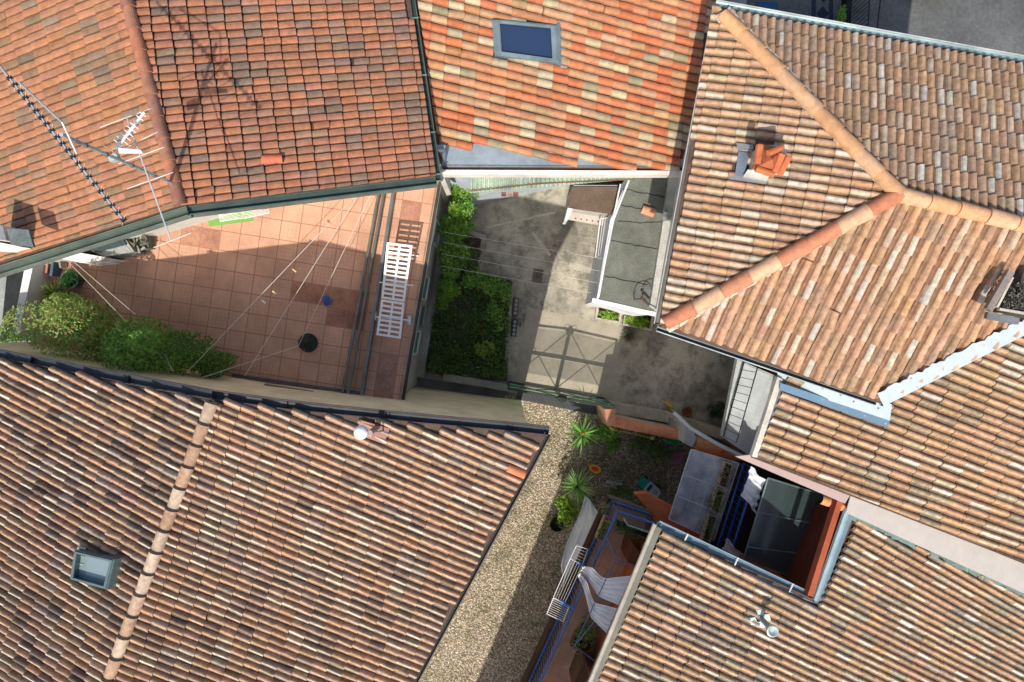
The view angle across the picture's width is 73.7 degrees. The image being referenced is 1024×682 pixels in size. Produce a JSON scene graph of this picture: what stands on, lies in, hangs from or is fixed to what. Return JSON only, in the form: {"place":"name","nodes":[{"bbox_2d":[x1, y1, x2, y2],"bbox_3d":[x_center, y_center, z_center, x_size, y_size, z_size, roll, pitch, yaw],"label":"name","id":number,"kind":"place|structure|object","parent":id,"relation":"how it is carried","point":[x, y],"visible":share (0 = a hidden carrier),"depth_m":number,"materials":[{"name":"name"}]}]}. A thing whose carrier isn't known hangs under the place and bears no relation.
{"place":"outdoors","nodes":[
{"label":"outdoors","id":0,"kind":"place"},
{"bbox_2d":[0,324,31,342],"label":"side yard shrub","id":1,"kind":"object","parent":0,"point":[9,336],"visible":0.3,"depth_m":18.93,"materials":[{"name":"green plant"}]},
{"bbox_2d":[0,342,550,681],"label":"brick house","id":2,"kind":"structure","parent":0,"point":[156,526],"depth_m":12.63,"materials":[{"name":"tile"}]},
{"bbox_2d":[70,546,123,589],"bbox_3d":[-7.587,4.135,12.467,1.111,0.584,0.670,0,91,-1],"label":"roof window","id":3,"kind":"structure","parent":2,"relation":"in","point":[94,568],"depth_m":12.42,"materials":[{"name":"paint"}]},
{"bbox_2d":[427,201,509,380],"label":"garden soil","id":4,"kind":"structure","parent":0,"point":[474,241],"depth_m":19.93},
{"bbox_2d":[435,184,478,309],"bbox_3d":[-1.587,-2.661,18.707,1.064,2.458,3.695,8,91,-1],"label":"climbing hedge","id":5,"kind":"object","parent":4,"relation":"in","point":[448,290],"visible":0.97,"depth_m":18.67,"materials":[{"name":"green plant"}]},
{"bbox_2d":[427,272,512,378],"bbox_3d":[-1.228,-0.509,19.770,2.504,0.432,3.262,0,91,-1],"label":"ground cover","id":6,"kind":"object","parent":4,"relation":"on","point":[457,359],"visible":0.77,"depth_m":19.70,"materials":[{"name":"green plant"}]},
{"bbox_2d":[459,242,481,272],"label":"rose bush","id":7,"kind":"object","parent":4,"relation":"on","point":[470,261],"visible":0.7,"depth_m":19.26,"materials":[{"name":"green plant"}]},
{"bbox_2d":[458,266,489,289],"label":"garden shrub","id":8,"kind":"object","parent":4,"relation":"on","point":[471,280],"visible":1,"depth_m":19.24,"materials":[{"name":"green plant"}]},
{"bbox_2d":[474,340,494,358],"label":"lime shrub","id":9,"kind":"object","parent":4,"relation":"on","point":[485,348],"visible":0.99,"depth_m":19.47,"materials":[{"name":"green plant"}]},
{"bbox_2d":[483,299,505,331],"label":"garden shrub","id":10,"kind":"object","parent":4,"relation":"on","point":[493,312],"visible":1,"depth_m":19.46,"materials":[{"name":"green plant"}]},
{"bbox_2d":[481,275,512,301],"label":"garden shrub","id":11,"kind":"object","parent":4,"relation":"on","point":[495,283],"visible":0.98,"depth_m":19.26,"materials":[{"name":"green plant"}]},
{"bbox_2d":[109,366,1023,563],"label":"ground","id":12,"kind":"structure","parent":0,"point":[438,385],"depth_m":20.03,"materials":[{"name":"concrete"}]},
{"bbox_2d":[0,264,30,340],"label":"side wall","id":13,"kind":"structure","parent":12,"relation":"on","point":[10,286],"depth_m":18.81,"materials":[{"name":"concrete"}]},
{"bbox_2d":[12,265,50,335],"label":"parapet wall","id":14,"kind":"structure","parent":12,"relation":"on","point":[33,279],"depth_m":15.80,"materials":[{"name":"paint"}]},
{"bbox_2d":[0,0,452,277],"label":"brick house","id":15,"kind":"structure","parent":12,"relation":"on","point":[258,104],"depth_m":12.83,"materials":[{"name":"tile"}]},
{"bbox_2d":[0,66,190,247],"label":"tv antenna","id":16,"kind":"object","parent":15,"relation":"attached to","point":[114,157],"visible":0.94,"depth_m":9.37,"materials":[{"name":"paint"}]},
{"bbox_2d":[31,181,445,399],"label":"flat roof house","id":17,"kind":"structure","parent":12,"relation":"on","point":[212,282],"depth_m":16.41,"materials":[{"name":"tile"}]},
{"bbox_2d":[36,280,72,304],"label":"palm plant","id":18,"kind":"object","parent":17,"relation":"on","point":[50,291],"visible":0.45,"depth_m":15.82,"materials":[{"name":"green plant"}]},
{"bbox_2d":[45,261,65,276],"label":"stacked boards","id":19,"kind":"object","parent":17,"relation":"on","point":[53,268],"visible":0.53,"depth_m":16.09,"materials":[{"name":"wood"}]},
{"bbox_2d":[0,290,121,357],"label":"terrace shrub","id":20,"kind":"object","parent":17,"relation":"on","point":[77,319],"visible":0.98,"depth_m":14.62,"materials":[{"name":"green plant"}]},
{"bbox_2d":[56,267,85,290],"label":"potted shrub","id":21,"kind":"object","parent":17,"relation":"on","point":[66,282],"visible":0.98,"depth_m":15.88,"materials":[{"name":"green plant"}]},
{"bbox_2d":[63,253,123,265],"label":"parapet wall","id":22,"kind":"structure","parent":17,"relation":"on","point":[90,259],"depth_m":15.61,"materials":[{"name":"paint"}]},
{"bbox_2d":[82,335,128,366],"bbox_3d":[-9.071,0.376,15.544,1.084,1.737,1.091,0,91,-1],"label":"terrace shrub","id":23,"kind":"object","parent":17,"relation":"on","point":[96,358],"visible":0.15,"depth_m":15.19,"materials":[{"name":"green plant"}]},
{"bbox_2d":[90,239,145,258],"bbox_3d":[-9.277,-2.155,16.057,0.994,0.600,0.339,-10,91,0],"label":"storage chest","id":24,"kind":"object","parent":17,"relation":"on","point":[121,249],"visible":0.8,"depth_m":15.81,"materials":[{"name":"plastic"}]},
{"bbox_2d":[95,314,184,373],"bbox_3d":[-8.067,0.101,15.120,1.780,2.715,1.374,0,91,-1],"label":"terrace shrub","id":25,"kind":"object","parent":17,"relation":"on","point":[129,340],"visible":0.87,"depth_m":14.42,"materials":[{"name":"green plant"}]},
{"bbox_2d":[127,234,154,252],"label":"potted plant","id":26,"kind":"object","parent":17,"relation":"on","point":[144,242],"visible":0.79,"depth_m":16.03,"materials":[{"name":"green plant"}]},
{"bbox_2d":[142,329,217,374],"bbox_3d":[-7.336,0.180,15.296,1.326,2.265,1.195,-41,91,0],"label":"terrace shrub","id":27,"kind":"object","parent":17,"relation":"on","point":[191,356],"visible":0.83,"depth_m":14.96,"materials":[{"name":"green plant"}]},
{"bbox_2d":[195,348,239,378],"bbox_3d":[-6.846,0.494,15.767,0.940,1.348,0.764,-43,91,0],"label":"terrace shrub","id":28,"kind":"object","parent":17,"relation":"on","point":[215,364],"visible":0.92,"depth_m":15.46,"materials":[{"name":"green plant"}]},
{"bbox_2d":[66,196,369,377],"bbox_3d":[-5.918,-0.911,15.294,6.742,1.263,3.304,-13,91,0],"label":"clothes line","id":29,"kind":"object","parent":17,"relation":"attached to","point":[257,298],"visible":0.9,"depth_m":14.70,"materials":[{"name":"fabric"}]},
{"bbox_2d":[208,211,252,226],"bbox_3d":[-6.775,-2.968,16.363,1.122,0.012,0.327,-7,91,-1],"label":"doormat","id":30,"kind":"object","parent":17,"relation":"on","point":[215,222],"visible":0.53,"depth_m":16.36,"materials":[{"name":"fabric"}]},
{"bbox_2d":[219,209,269,221],"bbox_3d":[-6.155,-2.997,15.997,1.163,0.766,0.378,-12,91,0],"label":"drying rack","id":31,"kind":"object","parent":17,"relation":"on","point":[237,218],"visible":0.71,"depth_m":15.62,"materials":[{"name":"paint"}]},
{"bbox_2d":[298,333,317,351],"bbox_3d":[-4.898,0.048,16.200,0.463,0.500,0.460,0,91,-1],"label":"parasol base","id":32,"kind":"object","parent":17,"relation":"on","point":[309,342],"visible":1,"depth_m":16.35,"materials":[{"name":"plastic"}]},
{"bbox_2d":[341,194,384,393],"bbox_3d":[-3.555,-1.119,16.346,0.216,0.124,5.086,11,91,-1],"label":"pipe rack","id":33,"kind":"object","parent":17,"relation":"on","point":[361,293],"visible":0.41,"depth_m":16.30,"materials":[{"name":"metal"}]},
{"bbox_2d":[375,242,417,338],"bbox_3d":[-2.794,-1.161,16.016,0.921,0.874,2.169,6,91,-1],"label":"sun lounger","id":34,"kind":"object","parent":17,"relation":"on","point":[393,294],"visible":0.95,"depth_m":16.02,"materials":[{"name":"paint"}]},
{"bbox_2d":[418,304,425,327],"bbox_3d":[-2.410,-0.649,18.153,0.070,1.017,0.637,10,91,-1],"label":"window","id":35,"kind":"structure","parent":17,"relation":"in","point":[423,308],"depth_m":18.34,"materials":[{"name":"glass"}]},
{"bbox_2d":[432,218,440,248],"bbox_3d":[-2.029,-2.873,18.243,0.070,1.316,0.666,10,91,-1],"label":"window","id":36,"kind":"structure","parent":17,"relation":"in","point":[435,240],"depth_m":18.33,"materials":[{"name":"glass"}]},
{"bbox_2d":[419,395,603,681],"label":"alley","id":37,"kind":"structure","parent":12,"relation":"on","point":[496,627],"depth_m":20.15,"materials":[{"name":"beige gravel"}]},
{"bbox_2d":[550,517,563,531],"bbox_3d":[1.300,5.340,19.966,0.400,0.320,0.400,0,91,-1],"label":"plant pot","id":38,"kind":"object","parent":37,"relation":"on","point":[554,525],"visible":0.8,"depth_m":19.93,"materials":[{"name":"plastic"}]},
{"bbox_2d":[554,495,581,529],"bbox_3d":[1.465,4.772,19.276,0.832,1.685,0.867,32,91,-1],"label":"lime shrub","id":39,"kind":"object","parent":37,"relation":"on","point":[566,514],"visible":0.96,"depth_m":18.85,"materials":[{"name":"green plant"}]},
{"bbox_2d":[560,467,596,506],"bbox_3d":[1.827,4.058,19.251,1.114,1.710,1.226,0,91,-1],"label":"yucca","id":40,"kind":"object","parent":37,"relation":"on","point":[579,488],"visible":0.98,"depth_m":18.83,"materials":[{"name":"green plant"}]},
{"bbox_2d":[566,414,601,453],"bbox_3d":[1.995,2.627,19.503,1.117,1.152,1.172,0,91,-1],"label":"cycad","id":41,"kind":"object","parent":37,"relation":"on","point":[583,431],"visible":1,"depth_m":19.17,"materials":[{"name":"green plant"}]},
{"bbox_2d":[415,0,745,204],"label":"brick house","id":42,"kind":"structure","parent":12,"relation":"on","point":[562,88],"depth_m":14.46,"materials":[{"name":"tile"}]},
{"bbox_2d":[492,19,567,74],"bbox_3d":[0.377,-6.183,14.248,1.612,0.441,1.121,0,91,-1],"label":"roof window","id":43,"kind":"structure","parent":42,"relation":"in","point":[529,41],"depth_m":14.24,"materials":[{"name":"glass"}]},
{"bbox_2d":[470,178,634,192],"bbox_3d":[0.957,-3.729,16.116,3.907,0.300,0.446,0,91,-1],"label":"corrugated awning","id":44,"kind":"object","parent":42,"relation":"attached to","point":[477,185],"visible":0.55,"depth_m":16.14,"materials":[{"name":"paint"}]},
{"bbox_2d":[586,491,1023,681],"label":"brick house","id":45,"kind":"structure","parent":12,"relation":"on","point":[881,605],"depth_m":14.61,"materials":[{"name":"tile"}]},
{"bbox_2d":[521,494,656,681],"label":"balcony","id":46,"kind":"structure","parent":45,"relation":"attached to","point":[552,658],"depth_m":17.14,"materials":[{"name":"concrete"}]},
{"bbox_2d":[546,598,572,621],"bbox_3d":[1.149,6.364,16.144,0.578,0.052,0.448,25,91,-1],"label":"drying rack","id":47,"kind":"object","parent":46,"relation":"hanging from","point":[566,604],"visible":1,"depth_m":16.14,"materials":[{"name":"paint"}]},
{"bbox_2d":[553,545,587,601],"bbox_3d":[1.397,5.511,16.111,0.370,0.054,1.421,25,91,-1],"label":"drying rack","id":48,"kind":"object","parent":46,"relation":"hanging from","point":[580,563],"visible":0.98,"depth_m":16.12,"materials":[{"name":"metal"}]},
{"bbox_2d":[569,646,587,681],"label":"wardrobe","id":49,"kind":"object","parent":46,"relation":"on","point":[578,670],"visible":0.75,"depth_m":16.47,"materials":[{"name":"brown wood"}]},
{"bbox_2d":[561,497,597,587],"bbox_3d":[1.662,5.385,17.902,0.523,1.098,2.425,26,91,-1],"label":"tarpaulin","id":50,"kind":"object","parent":46,"relation":"hanging from","point":[583,524],"visible":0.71,"depth_m":17.83,"materials":[{"name":"fabric"}]},
{"bbox_2d":[570,630,596,654],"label":"potted plant","id":51,"kind":"object","parent":46,"relation":"on","point":[586,645],"visible":0.69,"depth_m":16.96,"materials":[{"name":"plant"}]},
{"bbox_2d":[574,616,599,644],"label":"balcony shrub","id":52,"kind":"object","parent":46,"relation":"on","point":[590,629],"visible":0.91,"depth_m":16.64,"materials":[{"name":"green plant"}]},
{"bbox_2d":[578,573,616,632],"bbox_3d":[1.844,5.948,15.555,1.171,0.776,0.620,37,91,-1],"label":"curtain","id":53,"kind":"object","parent":46,"relation":"hanging from","point":[601,616],"visible":0.98,"depth_m":15.49,"materials":[{"name":"fabric"}]},
{"bbox_2d":[595,514,611,541],"bbox_3d":[2.205,4.548,16.556,0.346,0.528,0.636,12,91,-1],"label":"flower box","id":54,"kind":"object","parent":46,"relation":"hanging from","point":[602,526],"visible":0.95,"depth_m":16.55,"materials":[{"name":"plant"}]},
{"bbox_2d":[580,566,630,604],"bbox_3d":[2.164,5.550,15.547,1.169,0.769,0.734,0,91,-1],"label":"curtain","id":55,"kind":"object","parent":46,"relation":"hanging from","point":[613,589],"visible":0.98,"depth_m":15.51,"materials":[{"name":"fabric"}]},
{"bbox_2d":[621,532,639,566],"bbox_3d":[2.900,5.081,16.638,0.454,1.000,0.419,38,90,-1],"label":"table","id":56,"kind":"object","parent":46,"relation":"on","point":[630,551],"visible":0.8,"depth_m":16.25,"materials":[{"name":"brown wood"}]},
{"bbox_2d":[614,518,648,541],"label":"artificial hedge","id":57,"kind":"object","parent":46,"relation":"attached to","point":[622,526],"visible":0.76,"depth_m":16.39,"materials":[{"name":"plant"}]},
{"bbox_2d":[697,460,848,552],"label":"balcony","id":58,"kind":"structure","parent":45,"relation":"attached to","point":[737,519],"depth_m":17.75,"materials":[{"name":"metal"}]},
{"bbox_2d":[668,449,738,540],"bbox_3d":[4.696,3.778,16.811,1.254,0.042,2.023,18,91,-1],"label":"clear canopy","id":59,"kind":"object","parent":58,"relation":"attached to","point":[706,477],"visible":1,"depth_m":16.81,"materials":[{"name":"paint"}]},
{"bbox_2d":[697,512,722,543],"bbox_3d":[4.804,4.585,16.552,0.558,0.595,0.762,0,91,-1],"label":"flower box","id":60,"kind":"object","parent":59,"relation":"on","point":[708,528],"visible":0.98,"depth_m":16.63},
{"bbox_2d":[708,486,727,512],"bbox_3d":[5.000,3.882,16.554,0.403,0.568,0.593,17,91,-1],"label":"flower box","id":61,"kind":"object","parent":59,"relation":"on","point":[718,494],"visible":1,"depth_m":16.62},
{"bbox_2d":[715,460,735,489],"bbox_3d":[5.179,3.253,16.535,0.404,0.584,0.681,9,91,-1],"label":"flower box","id":62,"kind":"object","parent":58,"relation":"on","point":[724,476],"visible":1,"depth_m":16.61,"materials":[{"name":"concrete"}]},
{"bbox_2d":[722,538,741,557],"bbox_3d":[5.208,4.916,16.155,0.534,0.148,0.274,35,91,-1],"label":"towel","id":63,"kind":"object","parent":58,"relation":"on","point":[728,547],"visible":0.94,"depth_m":16.16,"materials":[{"name":"fabric"}]},
{"bbox_2d":[743,477,823,574],"bbox_3d":[6.407,4.402,15.841,1.641,0.046,2.125,16,91,-1],"label":"smoked canopy","id":64,"kind":"object","parent":45,"relation":"attached to","point":[783,516],"visible":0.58,"depth_m":15.85,"materials":[{"name":"grey"}]},
{"bbox_2d":[740,466,765,512],"bbox_3d":[5.659,3.493,16.018,0.420,0.304,1.095,12,91,-1],"label":"curtain","id":65,"kind":"object","parent":64,"relation":"hanging from","point":[753,487],"visible":0.99,"depth_m":16.03,"materials":[{"name":"fabric"}]},
{"bbox_2d":[803,499,842,596],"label":"end wall","id":66,"kind":"structure","parent":45,"relation":"attached to","point":[822,547],"depth_m":14.27,"materials":[{"name":"paint"}]},
{"bbox_2d":[820,494,847,510],"bbox_3d":[6.854,3.453,14.493,0.573,0.154,0.239,18,91,-1],"label":"coping tile","id":67,"kind":"object","parent":45,"relation":"attached to","point":[827,501],"visible":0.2,"depth_m":14.45,"materials":[{"name":"ceramic"}]},
{"bbox_2d":[649,0,1023,427],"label":"brick house","id":68,"kind":"structure","parent":12,"relation":"on","point":[846,230],"depth_m":12.90,"materials":[{"name":"tile"}]},
{"bbox_2d":[720,336,1023,592],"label":"brick house","id":69,"kind":"structure","parent":12,"relation":"on","point":[936,466],"depth_m":14.29,"materials":[{"name":"tile"}]},
{"bbox_2d":[672,409,742,455],"bbox_3d":[4.923,2.398,17.407,2.000,0.695,0.218,33,91,-1],"label":"grey pipe","id":70,"kind":"object","parent":69,"relation":"attached to","point":[699,433],"visible":0.87,"depth_m":17.36,"materials":[{"name":"paint"}]},
{"bbox_2d":[720,359,776,453],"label":"balcony","id":71,"kind":"structure","parent":69,"relation":"attached to","point":[749,390],"depth_m":17.10,"materials":[{"name":"concrete"}]},
{"bbox_2d":[514,307,623,400],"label":"gateway paving","id":72,"kind":"structure","parent":0,"point":[568,353],"depth_m":20.03,"materials":[{"name":"concrete"}]},
{"bbox_2d":[507,381,616,407],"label":"metal gate","id":73,"kind":"structure","parent":72,"relation":"on","point":[561,395],"depth_m":18.62,"materials":[{"name":"green"}]},
{"bbox_2d":[419,181,756,454],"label":"yard floor","id":74,"kind":"structure","parent":0,"point":[656,370],"depth_m":20.00,"materials":[{"name":"concrete"}]},
{"bbox_2d":[417,263,441,377],"bbox_3d":[-2.390,-0.651,19.839,0.220,0.252,3.449,9,91,-1],"label":"ledge","id":75,"kind":"object","parent":74,"relation":"on","point":[426,342],"visible":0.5,"depth_m":19.72,"materials":[{"name":"concrete"}]},
{"bbox_2d":[443,374,509,391],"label":"wall","id":76,"kind":"structure","parent":74,"relation":"on","point":[477,382],"depth_m":19.67,"materials":[{"name":"concrete"}]},
{"bbox_2d":[469,230,486,275],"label":"kerb","id":77,"kind":"structure","parent":74,"relation":"on","point":[480,236],"depth_m":19.72,"materials":[{"name":"concrete"}]},
{"bbox_2d":[482,272,514,359],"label":"kerb","id":78,"kind":"structure","parent":74,"relation":"on","point":[511,290],"depth_m":19.78,"materials":[{"name":"concrete"}]},
{"bbox_2d":[486,212,555,227],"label":"yard repair","id":79,"kind":"structure","parent":74,"relation":"on","point":[519,220],"depth_m":19.93,"materials":[{"name":"concrete"}]},
{"bbox_2d":[532,268,543,283],"bbox_3d":[0.749,-1.895,19.968,0.300,0.016,0.420,8,91,-1],"label":"drain cover","id":80,"kind":"object","parent":74,"relation":"on","point":[537,277],"visible":1,"depth_m":19.96,"materials":[{"name":"metal"}]},
{"bbox_2d":[516,392,596,414],"bbox_3d":[1.446,1.843,20.043,2.641,0.018,0.240,11,91,-1],"label":"drain channel","id":81,"kind":"object","parent":74,"relation":"on","point":[569,405],"visible":0.77,"depth_m":20.04,"materials":[{"name":"paint"}]},
{"bbox_2d":[569,263,591,272],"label":"yard repair","id":82,"kind":"structure","parent":74,"relation":"on","point":[582,268],"depth_m":19.98,"materials":[{"name":"concrete"}]},
{"bbox_2d":[563,185,617,225],"bbox_3d":[2.105,-3.665,18.896,1.395,2.120,0.890,0,91,-1],"label":"oven hut","id":83,"kind":"object","parent":74,"relation":"on","point":[591,204],"visible":0.95,"depth_m":17.84,"materials":[{"name":"concrete"}]},
{"bbox_2d":[596,405,614,425],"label":"gate pillar","id":84,"kind":"structure","parent":74,"relation":"on","point":[606,415],"depth_m":18.23,"materials":[{"name":"concrete"}]},
{"bbox_2d":[595,307,620,322],"bbox_3d":[2.788,-0.819,19.675,0.760,0.691,0.496,10,91,-1],"label":"stone planter","id":85,"kind":"object","parent":74,"relation":"on","point":[606,315],"visible":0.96,"depth_m":19.65,"materials":[{"name":"concrete"}]},
{"bbox_2d":[619,328,636,344],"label":"spiky plant","id":86,"kind":"object","parent":74,"relation":"on","point":[629,335],"visible":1,"depth_m":19.70,"materials":[{"name":"green plant"}]},
{"bbox_2d":[585,178,677,316],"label":"shed","id":87,"kind":"structure","parent":74,"relation":"on","point":[631,255],"depth_m":17.56,"materials":[{"name":"paint"}]},
{"bbox_2d":[442,232,600,293],"bbox_3d":[0.237,-2.079,18.106,4.259,0.089,0.949,10,91,-1],"label":"clothes line","id":88,"kind":"object","parent":87,"relation":"attached to","point":[520,256],"visible":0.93,"depth_m":18.12,"materials":[{"name":"paint"}]},
{"bbox_2d":[641,205,655,216],"bbox_3d":[3.489,-3.334,17.472,0.338,0.153,0.238,18,91,-1],"label":"loose tile","id":89,"kind":"object","parent":87,"relation":"on","point":[648,211],"visible":1,"depth_m":17.42,"materials":[{"name":"ceramic"}]},
{"bbox_2d":[622,314,652,330],"bbox_3d":[3.646,-0.619,19.696,0.896,0.675,0.573,11,91,-1],"label":"stone planter","id":90,"kind":"object","parent":74,"relation":"on","point":[644,322],"visible":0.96,"depth_m":19.58,"materials":[{"name":"concrete"}]},
{"bbox_2d":[613,414,677,439],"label":"boundary wall","id":91,"kind":"structure","parent":74,"relation":"on","point":[651,427],"depth_m":18.48,"materials":[{"name":"brick"}]},
{"bbox_2d":[608,400,722,439],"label":"wall","id":92,"kind":"structure","parent":74,"relation":"on","point":[644,412],"depth_m":19.55,"materials":[{"name":"brick"}]},
{"bbox_2d":[707,401,724,419],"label":"potted shrub","id":93,"kind":"object","parent":74,"relation":"on","point":[715,411],"visible":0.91,"depth_m":19.70,"materials":[{"name":"green plant"}]},
{"bbox_2d":[693,434,743,460],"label":"boundary wall","id":94,"kind":"structure","parent":74,"relation":"on","point":[701,444],"depth_m":17.79,"materials":[{"name":"concrete"}]},
{"bbox_2d":[573,425,706,530],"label":"courtyard floor","id":95,"kind":"structure","parent":0,"point":[627,466],"depth_m":20.12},
{"bbox_2d":[591,424,621,442],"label":"courtyard shrub","id":96,"kind":"object","parent":95,"relation":"on","point":[605,433],"visible":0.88,"depth_m":19.41,"materials":[{"name":"green plant"}]},
{"bbox_2d":[604,435,621,453],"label":"courtyard shrub","id":97,"kind":"object","parent":95,"relation":"on","point":[615,444],"visible":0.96,"depth_m":19.75,"materials":[{"name":"green plant"}]},
{"bbox_2d":[607,485,634,498],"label":"courtyard shrub","id":98,"kind":"object","parent":95,"relation":"on","point":[620,493],"visible":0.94,"depth_m":19.76,"materials":[{"name":"green plant"}]},
{"bbox_2d":[627,433,661,455],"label":"courtyard shrub","id":99,"kind":"object","parent":95,"relation":"on","point":[648,444],"visible":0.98,"depth_m":19.58,"materials":[{"name":"green plant"}]},
{"bbox_2d":[637,475,660,496],"bbox_3d":[4.018,4.279,19.963,0.680,0.335,0.400,38,91,-1],"label":"ride on car","id":100,"kind":"object","parent":95,"relation":"on","point":[645,484],"visible":0.92,"depth_m":19.86,"materials":[{"name":"paint"}]},
{"bbox_2d":[645,445,678,462],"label":"courtyard shrub","id":101,"kind":"object","parent":95,"relation":"on","point":[666,454],"visible":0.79,"depth_m":19.69,"materials":[{"name":"green plant"}]},
{"bbox_2d":[669,450,683,464],"bbox_3d":[4.787,3.378,19.836,0.440,0.080,0.436,0,91,-1],"label":"pink lid","id":102,"kind":"object","parent":95,"relation":"on","point":[679,457],"visible":0.95,"depth_m":19.82,"materials":[{"name":"paint"}]},
{"bbox_2d":[664,417,695,446],"bbox_3d":[4.636,2.469,18.956,0.321,2.300,0.563,0,91,-1],"label":"wall post","id":103,"kind":"object","parent":95,"relation":"on","point":[686,435],"depth_m":17.98,"materials":[{"name":"paint"}]},
{"bbox_2d":[756,2,777,9],"bbox_3d":[7.429,-9.615,19.886,0.620,0.020,0.500,0,91,-1],"label":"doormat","id":104,"kind":"object","parent":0,"point":[772,5],"visible":0.43,"depth_m":19.87,"materials":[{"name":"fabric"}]},
{"bbox_2d":[746,0,1023,54],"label":"street","id":105,"kind":"structure","parent":0,"point":[995,24],"depth_m":19.96,"materials":[{"name":"asphalt"}]},
{"bbox_2d":[811,0,832,19],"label":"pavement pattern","id":106,"kind":"object","parent":105,"relation":"on","point":[822,12],"visible":0.21,"depth_m":19.91,"materials":[{"name":"concrete"}]},
{"bbox_2d":[833,4,846,21],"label":"pavement shrub","id":107,"kind":"object","parent":105,"relation":"on","point":[841,14],"visible":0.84,"depth_m":19.31,"materials":[{"name":"green plant"}]},
{"bbox_2d":[841,0,869,26],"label":"fence","id":108,"kind":"object","parent":105,"relation":"on","point":[848,7],"visible":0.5,"depth_m":19.62,"materials":[{"name":"metal"}]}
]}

